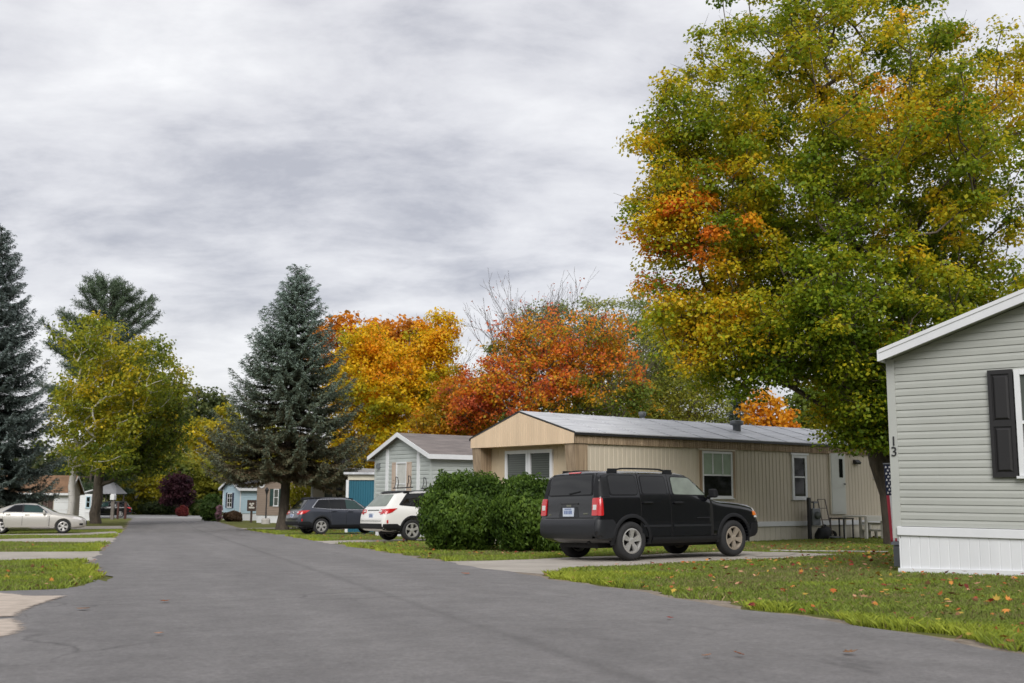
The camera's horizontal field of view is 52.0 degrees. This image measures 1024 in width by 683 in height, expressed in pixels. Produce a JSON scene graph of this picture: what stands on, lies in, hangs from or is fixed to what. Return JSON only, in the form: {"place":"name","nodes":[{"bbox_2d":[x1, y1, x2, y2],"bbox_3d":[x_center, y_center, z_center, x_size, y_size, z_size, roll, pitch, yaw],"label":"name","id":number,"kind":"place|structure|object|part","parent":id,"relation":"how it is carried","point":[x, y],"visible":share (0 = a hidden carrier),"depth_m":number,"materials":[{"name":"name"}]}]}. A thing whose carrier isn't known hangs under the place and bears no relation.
{"place":"outdoors","nodes":[
{"label":"outdoors","id":0,"kind":"place"},
{"bbox_2d":[0,551,101,560],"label":"driveway","id":1,"kind":"structure","parent":0,"point":[88,555],"depth_m":22.86,"materials":[{"name":"concrete"}]},
{"bbox_2d":[0,580,105,622],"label":"asphalt apron","id":2,"kind":"object","parent":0,"point":[21,616],"visible":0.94,"depth_m":11.71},
{"bbox_2d":[0,593,65,635],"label":"sand patch","id":3,"kind":"object","parent":2,"relation":"on","point":[11,604],"visible":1,"depth_m":10.05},
{"bbox_2d":[0,538,115,542],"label":"driveway","id":4,"kind":"structure","parent":0,"point":[66,539],"depth_m":37.76,"materials":[{"name":"concrete"}]},
{"bbox_2d":[0,531,119,534],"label":"driveway","id":5,"kind":"structure","parent":0,"point":[97,533],"depth_m":50.20,"materials":[{"name":"concrete"}]},
{"bbox_2d":[0,503,86,533],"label":"parked car","id":6,"kind":"object","parent":5,"relation":"on","point":[26,516],"visible":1,"depth_m":50.10,"materials":[{"name":"grey paint"}]},
{"bbox_3d":[-23.704,8.280,49.843,0.850,1.070,0.410,3,-10,-20],"label":"door","id":7,"kind":"part","parent":6,"relation":"part of","materials":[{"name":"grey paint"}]},
{"bbox_3d":[-22.706,8.333,50.220,1.256,1.082,0.439,3,-10,-20],"label":"door","id":8,"kind":"part","parent":6,"relation":"part of","materials":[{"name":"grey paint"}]},
{"bbox_2d":[71,526,121,528],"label":"driveway","id":9,"kind":"structure","parent":0,"point":[102,527],"depth_m":67.31,"materials":[{"name":"concrete"}]},
{"bbox_2d":[86,520,130,575],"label":"road verge","id":10,"kind":"structure","parent":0,"point":[102,549],"depth_m":28.02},
{"bbox_2d":[100,515,222,518],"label":"cross street","id":11,"kind":"structure","parent":0,"point":[148,516],"depth_m":108.86,"materials":[{"name":"grey asphalt"}]},
{"bbox_2d":[280,533,374,535],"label":"driveway","id":12,"kind":"structure","parent":0,"point":[329,534],"depth_m":46.17,"materials":[{"name":"grey concrete"}]},
{"bbox_2d":[285,497,375,533],"bbox_3d":[-7.511,7.746,46.760,4.838,1.613,2.140,5,-11,-31],"label":"parked car","id":13,"kind":"object","parent":12,"relation":"on","point":[316,515],"visible":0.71,"depth_m":45.61,"materials":[{"name":"grey paint"}]},
{"bbox_3d":[-9.249,7.102,45.806,0.395,0.372,1.370,5,-11,-31],"label":"rear window","id":14,"kind":"part","parent":13,"relation":"part of","materials":[{"name":"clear glass"}]},
{"bbox_3d":[-8.288,7.057,45.537,0.679,0.358,0.218,5,-11,-31],"label":"quarter window","id":15,"kind":"part","parent":13,"relation":"part of","materials":[{"name":"black glass"}]},
{"bbox_3d":[-7.647,7.437,45.828,0.775,1.125,0.339,5,-11,-31],"label":"door","id":16,"kind":"part","parent":13,"relation":"part of","materials":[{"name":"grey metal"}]},
{"bbox_3d":[-6.838,7.527,46.331,1.111,1.106,0.373,5,-11,-31],"label":"door","id":17,"kind":"part","parent":13,"relation":"part of","materials":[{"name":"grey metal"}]},
{"bbox_2d":[318,539,425,543],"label":"driveway","id":18,"kind":"structure","parent":0,"point":[336,542],"depth_m":33.94,"materials":[{"name":"concrete"}]},
{"bbox_2d":[360,475,438,540],"bbox_3d":[-2.526,5.550,34.988,4.838,2.097,2.140,6,-11,-33],"label":"parked car","id":19,"kind":"object","parent":18,"relation":"on","point":[388,515],"visible":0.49,"depth_m":33.49,"materials":[{"name":"white paint"}]},
{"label":"rear window","id":20,"kind":"part","parent":19,"relation":"part of","materials":[{"name":"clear glass"}]},
{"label":"quarter window","id":21,"kind":"part","parent":19,"relation":"part of","materials":[{"name":"black glass"}]},
{"bbox_2d":[0,518,1023,682],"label":"road","id":22,"kind":"structure","parent":0,"point":[243,606],"depth_m":7.67,"materials":[{"name":"grey asphalt"}]},
{"bbox_2d":[0,498,1023,651],"bbox_3d":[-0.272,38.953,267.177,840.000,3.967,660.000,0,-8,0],"label":"ground","id":23,"kind":"structure","parent":0,"point":[122,522],"depth_m":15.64,"materials":[{"name":"green plant"}]},
{"bbox_2d":[0,223,68,507],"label":"spruce tree","id":24,"kind":"object","parent":23,"relation":"on","point":[16,476],"visible":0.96,"depth_m":56.98,"materials":[{"name":"green plant"}]},
{"bbox_2d":[4,475,84,515],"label":"house","id":25,"kind":"structure","parent":23,"relation":"on","point":[60,505],"depth_m":79.32,"materials":[{"name":"beige"}]},
{"bbox_2d":[54,495,68,513],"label":"garage door","id":26,"kind":"structure","parent":25,"relation":"in","point":[60,507],"depth_m":78.97,"materials":[{"name":"white paint"}]},
{"bbox_2d":[79,489,92,517],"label":"shed","id":27,"kind":"structure","parent":23,"relation":"on","point":[86,499],"depth_m":98.77,"materials":[{"name":"white paint"}]},
{"bbox_2d":[85,496,90,507],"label":"window","id":28,"kind":"structure","parent":27,"relation":"in","point":[88,498],"depth_m":98.76,"materials":[{"name":"white"}]},
{"bbox_2d":[84,512,88,520],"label":"utility cabinet","id":29,"kind":"object","parent":23,"relation":"on","point":[86,517],"visible":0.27,"depth_m":90.80,"materials":[{"name":"white paint"}]},
{"bbox_2d":[50,443,138,498],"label":"pine tree","id":30,"kind":"object","parent":23,"relation":"on","point":[88,486],"visible":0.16,"depth_m":112.57,"materials":[{"name":"green plant"}]},
{"bbox_2d":[32,270,184,513],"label":"pine tree","id":31,"kind":"object","parent":23,"relation":"on","point":[117,300],"visible":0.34,"depth_m":100.15,"materials":[{"name":"green plant"}]},
{"bbox_2d":[110,494,115,519],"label":"mailbox","id":32,"kind":"object","parent":23,"relation":"on","point":[112,497],"visible":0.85,"depth_m":96.38,"materials":[{"name":"grey metal"}]},
{"bbox_2d":[31,310,196,514],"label":"birch tree","id":33,"kind":"object","parent":23,"relation":"on","point":[86,401],"visible":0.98,"depth_m":71.58,"materials":[{"name":"green plant"}]},
{"bbox_2d":[103,483,126,500],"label":"carport","id":34,"kind":"object","parent":23,"relation":"on","point":[111,488],"visible":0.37,"depth_m":111.45,"materials":[{"name":"grey metal"}]},
{"bbox_2d":[100,501,131,517],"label":"parked car","id":35,"kind":"object","parent":23,"relation":"on","point":[105,507],"visible":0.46,"depth_m":103.41,"materials":[{"name":"black paint"}]},
{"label":"door","id":36,"kind":"part","parent":35,"relation":"part of","materials":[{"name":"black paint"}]},
{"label":"door","id":37,"kind":"part","parent":35,"relation":"part of","materials":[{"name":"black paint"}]},
{"bbox_2d":[116,502,119,518],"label":"wooden post","id":38,"kind":"object","parent":23,"relation":"on","point":[117,510],"visible":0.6,"depth_m":98.74,"materials":[{"name":"brown paint"}]},
{"bbox_2d":[124,502,127,518],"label":"wooden post","id":39,"kind":"object","parent":23,"relation":"on","point":[125,509],"visible":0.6,"depth_m":98.99,"materials":[{"name":"brown paint"}]},
{"bbox_2d":[128,496,151,513],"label":"bush","id":40,"kind":"object","parent":23,"relation":"on","point":[133,504],"visible":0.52,"depth_m":119.00,"materials":[{"name":"green plant"}]},
{"bbox_2d":[83,422,196,484],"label":"maple tree","id":41,"kind":"object","parent":23,"relation":"on","point":[189,450],"visible":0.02,"depth_m":148.33,"materials":[{"name":"green plant"}]},
{"bbox_2d":[115,459,168,513],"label":"birch tree","id":42,"kind":"object","parent":23,"relation":"on","point":[145,488],"visible":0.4,"depth_m":119.14,"materials":[{"name":"yellow plant"}]},
{"bbox_2d":[82,358,202,523],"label":"poplar tree","id":43,"kind":"object","parent":23,"relation":"on","point":[162,441],"visible":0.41,"depth_m":79.18,"materials":[{"name":"green plant"}]},
{"bbox_2d":[135,499,175,514],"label":"dark bush","id":44,"kind":"object","parent":23,"relation":"on","point":[155,507],"visible":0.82,"depth_m":116.43,"materials":[{"name":"green plant"}]},
{"bbox_2d":[1,438,331,502],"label":"woodland","id":45,"kind":"object","parent":23,"relation":"on","point":[36,464],"depth_m":207.37,"materials":[{"name":"green plant"}]},
{"bbox_2d":[156,471,197,507],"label":"plum tree","id":46,"kind":"object","parent":23,"relation":"on","point":[178,492],"visible":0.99,"depth_m":114.10,"materials":[{"name":"purple plant"}]},
{"bbox_2d":[175,505,188,515],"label":"burning bush","id":47,"kind":"object","parent":23,"relation":"on","point":[182,510],"visible":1,"depth_m":110.22,"materials":[{"name":"red plant"}]},
{"bbox_2d":[145,383,231,468],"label":"oak tree","id":48,"kind":"object","parent":23,"relation":"on","point":[207,404],"visible":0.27,"depth_m":170.01,"materials":[{"name":"green plant"}]},
{"bbox_2d":[141,450,238,504],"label":"willow tree","id":49,"kind":"object","parent":23,"relation":"on","point":[202,485],"visible":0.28,"depth_m":125.00,"materials":[{"name":"green plant"}]},
{"bbox_2d":[189,499,203,515],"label":"bush","id":50,"kind":"object","parent":23,"relation":"on","point":[194,508],"visible":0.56,"depth_m":114.08,"materials":[{"name":"green plant"}]},
{"bbox_2d":[160,402,244,481],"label":"aspen tree","id":51,"kind":"object","parent":23,"relation":"on","point":[191,442],"visible":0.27,"depth_m":135.44,"materials":[{"name":"yellow plant"}]},
{"bbox_2d":[198,493,223,520],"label":"green bush","id":52,"kind":"object","parent":23,"relation":"on","point":[207,507],"visible":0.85,"depth_m":91.41,"materials":[{"name":"green plant"}]},
{"bbox_2d":[214,505,222,521],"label":"hydrangea","id":53,"kind":"object","parent":23,"relation":"on","point":[219,513],"visible":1,"depth_m":89.69,"materials":[{"name":"pink plant"}]},
{"bbox_2d":[223,510,242,521],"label":"dried shrub","id":54,"kind":"object","parent":23,"relation":"on","point":[233,516],"visible":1,"depth_m":90.31,"materials":[{"name":"brown plant"}]},
{"bbox_2d":[218,480,259,520],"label":"mobile home","id":55,"kind":"object","parent":23,"relation":"on","point":[236,498],"visible":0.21,"depth_m":96.62,"materials":[{"name":"blue"}]},
{"bbox_2d":[226,493,231,507],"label":"window","id":56,"kind":"structure","parent":55,"relation":"in","point":[229,495],"depth_m":97.88,"materials":[{"name":"white paint"}]},
{"bbox_2d":[209,415,283,501],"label":"ash tree","id":57,"kind":"object","parent":23,"relation":"on","point":[269,427],"visible":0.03,"depth_m":126.38,"materials":[{"name":"green plant"}]},
{"bbox_2d":[247,500,255,522],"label":"sign","id":58,"kind":"object","parent":23,"relation":"on","point":[251,506],"visible":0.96,"depth_m":86.86,"materials":[{"name":"brown paint"}]},
{"bbox_2d":[261,487,269,523],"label":"lamp post","id":59,"kind":"object","parent":23,"relation":"on","point":[265,520],"visible":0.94,"depth_m":80.83,"materials":[{"name":"black metal"}]},
{"bbox_2d":[256,473,306,522],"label":"mobile home","id":60,"kind":"object","parent":23,"relation":"on","point":[273,497],"visible":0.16,"depth_m":85.78,"materials":[{"name":"beige"}]},
{"bbox_2d":[273,489,278,506],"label":"window","id":61,"kind":"structure","parent":60,"relation":"in","point":[276,491],"depth_m":85.65,"materials":[{"name":"white glass"}]},
{"bbox_2d":[197,263,375,529],"bbox_3d":[-12.370,3.069,57.996,9.646,15.004,9.382,8,-11,-44],"label":"spruce tree","id":62,"kind":"object","parent":23,"relation":"on","point":[293,448],"visible":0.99,"depth_m":56.83,"materials":[{"name":"green plant"}]},
{"bbox_2d":[289,482,310,527],"bbox_3d":[-13.026,9.975,65.161,2.500,3.416,2.074,0,-8,0],"label":"forsythia bush","id":63,"kind":"object","parent":23,"relation":"on","point":[298,495],"visible":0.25,"depth_m":64.81,"materials":[{"name":"yellow plant"}]},
{"bbox_2d":[308,468,374,529],"bbox_3d":[-7.281,9.950,65.107,3.456,4.022,12.760,-4,-9,30],"label":"mobile home","id":64,"kind":"object","parent":23,"relation":"on","point":[317,492],"visible":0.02,"depth_m":60.45,"materials":[{"name":"beige"}]},
{"bbox_2d":[323,482,333,496],"bbox_3d":[-10.539,8.777,60.321,0.737,1.550,0.074,-4,-9,30],"label":"window","id":65,"kind":"structure","parent":64,"relation":"in","point":[324,494],"depth_m":60.34,"materials":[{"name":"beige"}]},
{"bbox_2d":[334,481,344,496],"bbox_3d":[-9.848,8.725,59.926,0.669,1.550,0.074,-4,-9,30],"label":"window","id":66,"kind":"structure","parent":64,"relation":"in","point":[338,489],"depth_m":59.96,"materials":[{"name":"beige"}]},
{"bbox_2d":[344,472,373,532],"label":"shed","id":67,"kind":"structure","parent":23,"relation":"on","point":[360,487],"depth_m":50.64,"materials":[{"name":"teal metal"}]},
{"bbox_2d":[308,310,428,406],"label":"maple tree","id":68,"kind":"object","parent":23,"relation":"on","point":[396,329],"visible":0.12,"depth_m":85.78,"materials":[{"name":"orange plant"}]},
{"bbox_2d":[315,306,466,468],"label":"maple tree","id":69,"kind":"object","parent":23,"relation":"on","point":[388,404],"visible":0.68,"depth_m":68.82,"materials":[{"name":"plant"}]},
{"bbox_2d":[367,433,473,536],"bbox_3d":[1.310,6.465,45.372,14.520,4.512,4.876,6,-10,-35],"label":"mobile home","id":70,"kind":"object","parent":23,"relation":"on","point":[417,458],"visible":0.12,"depth_m":41.16,"materials":[{"name":"grey"}]},
{"bbox_2d":[395,462,406,490],"bbox_3d":[-4.352,5.530,41.338,0.074,1.550,0.824,6,-10,-35],"label":"door","id":71,"kind":"structure","parent":70,"relation":"in","point":[401,467],"depth_m":41.38,"materials":[{"name":"white paint"}]},
{"bbox_2d":[404,375,497,435],"bbox_3d":[-3.658,6.758,63.878,5.807,9.619,4.416,0,-8,0],"label":"maple tree","id":72,"kind":"object","parent":23,"relation":"on","point":[429,424],"visible":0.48,"depth_m":63.49,"materials":[{"name":"orange plant"}]},
{"bbox_2d":[403,329,502,413],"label":"bare tree","id":73,"kind":"object","parent":23,"relation":"on","point":[460,356],"visible":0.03,"depth_m":82.79,"materials":[{"name":"grey plant"}]},
{"bbox_2d":[414,468,502,550],"bbox_3d":[-1.107,4.087,25.231,2.442,2.080,2.028,0,-8,0],"label":"evergreen shrub","id":74,"kind":"object","parent":23,"relation":"on","point":[453,512],"visible":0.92,"depth_m":24.73,"materials":[{"name":"green plant"}]},
{"bbox_2d":[5,529,1023,644],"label":"fallen leaves","id":75,"kind":"object","parent":23,"relation":"on","point":[996,597],"depth_m":13.83,"materials":[{"name":"orange plant"}]},
{"bbox_2d":[487,471,562,551],"bbox_3d":[0.447,3.987,24.347,2.038,1.970,1.886,0,-8,0],"label":"evergreen shrub","id":76,"kind":"object","parent":23,"relation":"on","point":[514,511],"visible":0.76,"depth_m":23.89,"materials":[{"name":"green plant"}]},
{"bbox_2d":[445,267,606,411],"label":"bare tree","id":77,"kind":"object","parent":23,"relation":"on","point":[514,311],"visible":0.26,"depth_m":66.86,"materials":[{"name":"brown plant"}]},
{"bbox_2d":[437,296,664,435],"bbox_3d":[2.324,4.265,61.493,13.636,13.838,7.906,0,-8,0],"label":"maple tree","id":78,"kind":"object","parent":23,"relation":"on","point":[496,392],"visible":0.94,"depth_m":61.20,"materials":[{"name":"orange plant"}]},
{"bbox_2d":[432,395,685,431],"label":"elm tree","id":79,"kind":"object","parent":23,"relation":"on","point":[502,416],"visible":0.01,"depth_m":86.83,"materials":[{"name":"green plant"}]},
{"bbox_2d":[512,293,674,416],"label":"ash tree","id":80,"kind":"object","parent":23,"relation":"on","point":[637,305],"visible":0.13,"depth_m":84.38,"materials":[{"name":"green plant"}]},
{"bbox_2d":[565,315,666,416],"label":"bare tree","id":81,"kind":"object","parent":23,"relation":"on","point":[647,372],"visible":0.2,"depth_m":68.01,"materials":[{"name":"brown plant"}]},
{"bbox_2d":[469,411,881,541],"bbox_3d":[7.523,4.553,34.309,18.132,4.310,5.010,6,-10,-35],"label":"mobile home","id":82,"kind":"object","parent":23,"relation":"on","point":[775,477],"visible":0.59,"depth_m":30.86,"materials":[{"name":"beige metal"}]},
{"bbox_2d":[505,450,527,478],"bbox_3d":[0.142,3.913,29.858,0.084,1.620,1.107,6,-10,-35],"label":"window","id":83,"kind":"structure","parent":82,"relation":"in","point":[516,462],"depth_m":29.96,"materials":[{"name":"white paint"}]},
{"bbox_2d":[528,449,552,479],"bbox_3d":[0.793,3.791,28.968,0.084,1.620,1.079,6,-10,-35],"label":"window","id":84,"kind":"structure","parent":82,"relation":"in","point":[539,460],"depth_m":29.01,"materials":[{"name":"white paint"}]},
{"bbox_2d":[698,448,735,498],"bbox_3d":[5.924,3.825,30.286,1.506,1.432,0.100,6,-10,-35],"label":"window","id":85,"kind":"structure","parent":82,"relation":"in","point":[716,469],"depth_m":30.32,"materials":[{"name":"white paint"}]},
{"bbox_2d":[791,455,807,499],"bbox_3d":[8.872,4.200,32.395,0.754,1.372,0.100,6,-10,-35],"label":"window","id":86,"kind":"structure","parent":82,"relation":"in","point":[798,462],"depth_m":32.40,"materials":[{"name":"white paint"}]},
{"bbox_2d":[828,453,846,513],"bbox_3d":[10.394,4.496,33.417,0.798,1.969,0.142,6,-10,-35],"label":"door","id":87,"kind":"structure","parent":82,"relation":"in","point":[836,465],"depth_m":33.38,"materials":[{"name":"white metal"}]},
{"bbox_2d":[619,318,747,423],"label":"willow tree","id":88,"kind":"object","parent":23,"relation":"on","point":[675,400],"visible":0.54,"depth_m":71.49,"materials":[{"name":"green plant"}]},
{"bbox_2d":[725,390,753,424],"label":"spruce tree","id":89,"kind":"object","parent":23,"relation":"on","point":[730,416],"visible":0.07,"depth_m":65.90,"materials":[{"name":"green plant"}]},
{"bbox_2d":[733,388,801,427],"bbox_3d":[14.592,6.669,59.590,3.558,8.207,3.128,-7,-11,43],"label":"maple tree","id":90,"kind":"object","parent":23,"relation":"on","point":[765,413],"visible":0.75,"depth_m":59.68,"materials":[{"name":"orange plant"}]},
{"bbox_2d":[764,381,846,430],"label":"linden tree","id":91,"kind":"object","parent":23,"relation":"on","point":[799,402],"visible":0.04,"depth_m":65.26,"materials":[{"name":"green plant"}]},
{"bbox_2d":[807,498,820,538],"bbox_3d":[9.291,5.526,32.145,0.368,1.480,0.635,-4,-9,28],"label":"utility meter","id":92,"kind":"object","parent":23,"relation":"on","point":[813,515],"visible":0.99,"depth_m":31.99,"materials":[{"name":"black metal"}]},
{"bbox_2d":[611,0,1023,544],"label":"maple tree","id":93,"kind":"object","parent":23,"relation":"on","point":[826,335],"visible":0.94,"depth_m":25.75,"materials":[{"name":"green plant"}]},
{"bbox_2d":[814,524,831,538],"bbox_3d":[9.519,5.831,32.078,0.649,0.491,0.432,6,-10,-35],"label":"sack","id":94,"kind":"object","parent":23,"relation":"on","point":[824,532],"visible":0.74,"depth_m":31.91,"materials":[{"name":"black plastic"}]},
{"bbox_2d":[770,550,887,551],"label":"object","id":95,"kind":"object","parent":23,"relation":"on","point":[826,550],"visible":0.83,"depth_m":22.16,"materials":[{"name":"concrete"}]},
{"bbox_2d":[817,499,842,537],"bbox_3d":[9.749,5.451,32.191,0.660,1.234,0.577,8,-11,-44],"label":"hand cart","id":96,"kind":"object","parent":23,"relation":"on","point":[834,533],"visible":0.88,"depth_m":32.31,"materials":[{"name":"grey metal"}]},
{"bbox_2d":[829,518,853,538],"bbox_3d":[10.168,5.795,32.378,0.495,0.708,0.555,6,-10,-35],"label":"table","id":97,"kind":"object","parent":23,"relation":"on","point":[844,526],"visible":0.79,"depth_m":32.29,"materials":[{"name":"black metal"}]},
{"bbox_2d":[842,515,882,538],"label":"steps","id":98,"kind":"structure","parent":23,"relation":"on","point":[867,529],"depth_m":32.52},
{"bbox_2d":[891,541,899,566],"bbox_3d":[5.989,3.319,16.099,0.240,0.490,0.280,-6,-11,40],"label":"utility pedestal","id":99,"kind":"object","parent":23,"relation":"on","point":[896,550],"visible":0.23,"depth_m":16.05,"materials":[{"name":"grey metal"}]},
{"bbox_2d":[877,289,1023,576],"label":"mobile home","id":100,"kind":"object","parent":23,"relation":"on","point":[955,393],"visible":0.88,"depth_m":14.33,"materials":[{"name":"grey plastic"}]},
{"bbox_2d":[883,463,898,541],"bbox_3d":[6.138,2.500,16.296,0.710,1.224,0.121,-6,-10,39],"label":"flag","id":101,"kind":"object","parent":100,"relation":"attached to","point":[887,473],"visible":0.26,"depth_m":16.51,"materials":[{"name":"multicoloured fabric"}]},
{"bbox_2d":[1013,369,1023,478],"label":"window","id":102,"kind":"structure","parent":100,"relation":"in","point":[1018,373],"depth_m":13.88,"materials":[{"name":"white paint"}]},
{"bbox_2d":[0,0,1023,467],"label":"sky","id":103,"kind":"structure","parent":0,"point":[405,153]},
{"bbox_2d":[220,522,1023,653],"bbox_3d":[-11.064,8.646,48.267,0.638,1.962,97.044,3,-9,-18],"label":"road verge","id":104,"kind":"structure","parent":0,"point":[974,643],"depth_m":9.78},
{"bbox_2d":[445,551,846,573],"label":"driveway","id":105,"kind":"structure","parent":0,"point":[537,566],"depth_m":19.08,"materials":[{"name":"concrete"}]},
{"bbox_2d":[540,468,757,559],"bbox_3d":[2.735,3.349,20.476,4.302,1.668,2.060,6,-11,-35],"label":"parked car","id":106,"kind":"object","parent":105,"relation":"on","point":[627,515],"visible":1,"depth_m":19.46,"materials":[{"name":"black paint"}]},
{"bbox_3d":[1.127,2.665,19.449,0.153,0.399,1.297,6,-11,-35],"label":"rear window frame","id":107,"kind":"part","parent":106,"relation":"part of","materials":[{"name":"black plastic"}]},
{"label":"rear window","id":108,"kind":"part","parent":106,"relation":"part of","materials":[{"name":"black glass"}]},
{"bbox_3d":[1.992,2.609,19.102,0.686,0.377,0.141,6,-11,-35],"label":"quarter window frame","id":109,"kind":"part","parent":106,"relation":"part of","materials":[{"name":"black plastic"}]},
{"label":"quarter window","id":110,"kind":"part","parent":106,"relation":"part of","materials":[{"name":"black glass"}]},
{"bbox_3d":[2.632,3.027,19.452,0.725,1.133,0.208,6,-11,-35],"label":"door","id":111,"kind":"part","parent":106,"relation":"part of","materials":[{"name":"black paint"}]},
{"bbox_3d":[3.358,3.116,20.030,1.097,1.133,0.329,6,-11,-35],"label":"door","id":112,"kind":"part","parent":106,"relation":"part of","materials":[{"name":"black paint"}]},
{"bbox_2d":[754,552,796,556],"bbox_3d":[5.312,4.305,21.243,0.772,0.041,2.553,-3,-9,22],"label":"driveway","id":113,"kind":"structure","parent":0,"point":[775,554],"depth_m":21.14,"materials":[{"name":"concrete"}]}
]}

